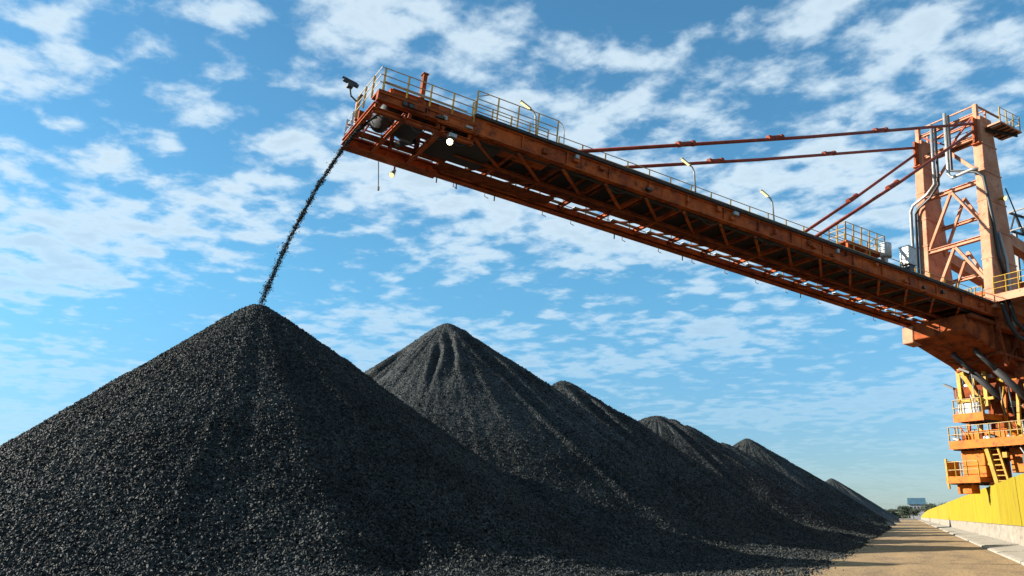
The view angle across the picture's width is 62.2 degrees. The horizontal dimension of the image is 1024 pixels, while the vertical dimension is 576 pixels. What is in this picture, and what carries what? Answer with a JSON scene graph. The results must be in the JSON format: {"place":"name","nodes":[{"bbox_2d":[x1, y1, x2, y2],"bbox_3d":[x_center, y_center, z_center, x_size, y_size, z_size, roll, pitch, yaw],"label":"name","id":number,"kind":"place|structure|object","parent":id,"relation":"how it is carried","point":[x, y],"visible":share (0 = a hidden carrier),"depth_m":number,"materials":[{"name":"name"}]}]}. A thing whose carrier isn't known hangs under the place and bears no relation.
{"place":"outdoors","nodes":[
{"label":"outdoors","id":0,"kind":"place"},
{"bbox_2d":[259,113,379,304],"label":"coal stream","id":1,"kind":"structure","parent":0,"point":[319,183],"depth_m":39.19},
{"bbox_2d":[0,0,1023,509],"label":"sky","id":2,"kind":"structure","parent":0,"point":[158,157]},
{"bbox_2d":[671,562,767,575],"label":"coal yard","id":3,"kind":"structure","parent":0,"point":[704,568],"depth_m":28.63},
{"bbox_2d":[0,304,674,575],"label":"coal pile","id":4,"kind":"object","parent":3,"relation":"on","point":[256,440],"visible":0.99,"depth_m":26.44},
{"bbox_2d":[364,323,848,564],"bbox_3d":[-4.200,9.098,53.143,48.000,14.093,48.000,-7,-16,24],"label":"coal pile","id":5,"kind":"object","parent":3,"relation":"on","point":[559,452],"visible":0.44,"depth_m":42.90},
{"bbox_2d":[552,380,868,549],"bbox_3d":[4.045,13.346,65.809,50.000,12.483,50.000,-7,-16,24],"label":"coal pile","id":6,"kind":"object","parent":3,"relation":"on","point":[742,501],"visible":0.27,"depth_m":59.04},
{"bbox_2d":[638,415,880,539],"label":"coal pile","id":7,"kind":"object","parent":3,"relation":"on","point":[719,460],"visible":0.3,"depth_m":78.72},
{"bbox_2d":[632,530,890,575],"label":"loose coal","id":8,"kind":"object","parent":3,"relation":"on","point":[721,568],"visible":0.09,"depth_m":29.14,"materials":[{"name":"black gravel"}]},
{"bbox_2d":[684,425,884,534],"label":"coal pile","id":9,"kind":"object","parent":3,"relation":"on","point":[822,508],"visible":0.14,"depth_m":92.28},
{"bbox_2d":[720,443,888,531],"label":"coal pile","id":10,"kind":"object","parent":3,"relation":"on","point":[786,479],"visible":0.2,"depth_m":110.78,"materials":[{"name":"black stone"}]},
{"bbox_2d":[733,438,891,529],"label":"coal pile","id":11,"kind":"object","parent":3,"relation":"on","point":[817,486],"visible":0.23,"depth_m":128.54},
{"bbox_2d":[799,467,896,525],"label":"coal pile","id":12,"kind":"object","parent":3,"relation":"on","point":[890,520],"visible":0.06,"depth_m":175.89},
{"bbox_2d":[825,478,900,522],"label":"coal pile","id":13,"kind":"object","parent":3,"relation":"on","point":[839,485],"visible":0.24,"depth_m":266.45,"materials":[{"name":"black stone"}]},
{"bbox_2d":[734,520,1023,575],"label":"road","id":14,"kind":"structure","parent":0,"point":[924,549],"depth_m":36.22,"materials":[{"name":"beige concrete"}]},
{"bbox_2d":[899,518,918,547],"bbox_3d":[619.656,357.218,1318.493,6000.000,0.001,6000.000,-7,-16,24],"label":"ground","id":15,"kind":"structure","parent":0,"point":[907,519],"depth_m":538.75,"materials":[{"name":"beige concrete"}]},
{"bbox_2d":[885,509,899,516],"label":"tree","id":16,"kind":"object","parent":15,"relation":"on","point":[892,511],"visible":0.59,"depth_m":565.42,"materials":[{"name":"green plant"}]},
{"bbox_2d":[894,512,910,517],"bbox_3d":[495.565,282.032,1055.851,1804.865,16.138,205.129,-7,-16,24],"label":"woodland","id":17,"kind":"object","parent":15,"relation":"on","point":[905,516],"visible":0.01,"depth_m":985.76,"materials":[{"name":"green plant"}]},
{"bbox_2d":[896,505,911,518],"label":"tree","id":18,"kind":"object","parent":15,"relation":"on","point":[905,510],"visible":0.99,"depth_m":581.23,"materials":[{"name":"green plant"}]},
{"bbox_2d":[909,508,920,518],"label":"tree","id":19,"kind":"object","parent":15,"relation":"on","point":[913,511],"visible":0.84,"depth_m":604.74,"materials":[{"name":"green plant"}]},
{"bbox_2d":[917,502,938,511],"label":"tree","id":20,"kind":"object","parent":15,"relation":"on","point":[927,506],"visible":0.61,"depth_m":593.37,"materials":[{"name":"green plant"}]},
{"bbox_2d":[919,519,1023,565],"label":"kerb","id":21,"kind":"structure","parent":15,"relation":"on","point":[1012,551],"depth_m":52.49,"materials":[{"name":"concrete"}]},
{"bbox_2d":[921,473,1023,545],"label":"barrier wall","id":22,"kind":"structure","parent":15,"relation":"on","point":[999,514],"depth_m":61.58,"materials":[{"name":"weathered concrete"},{"name":"yellow painted steel"}]},
{"bbox_2d":[907,498,925,518],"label":"site building","id":23,"kind":"structure","parent":0,"point":[917,503],"depth_m":667.65,"materials":[{"name":"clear glass"}]},
{"label":"far yard","id":24,"kind":"structure","parent":0,"visible":0},
{"bbox_2d":[341,66,1023,496],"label":"coal stacker","id":25,"kind":"object","parent":24,"relation":"on","point":[973,340],"visible":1,"depth_m":56.01,"materials":[{"name":"orange paint"}]}
]}

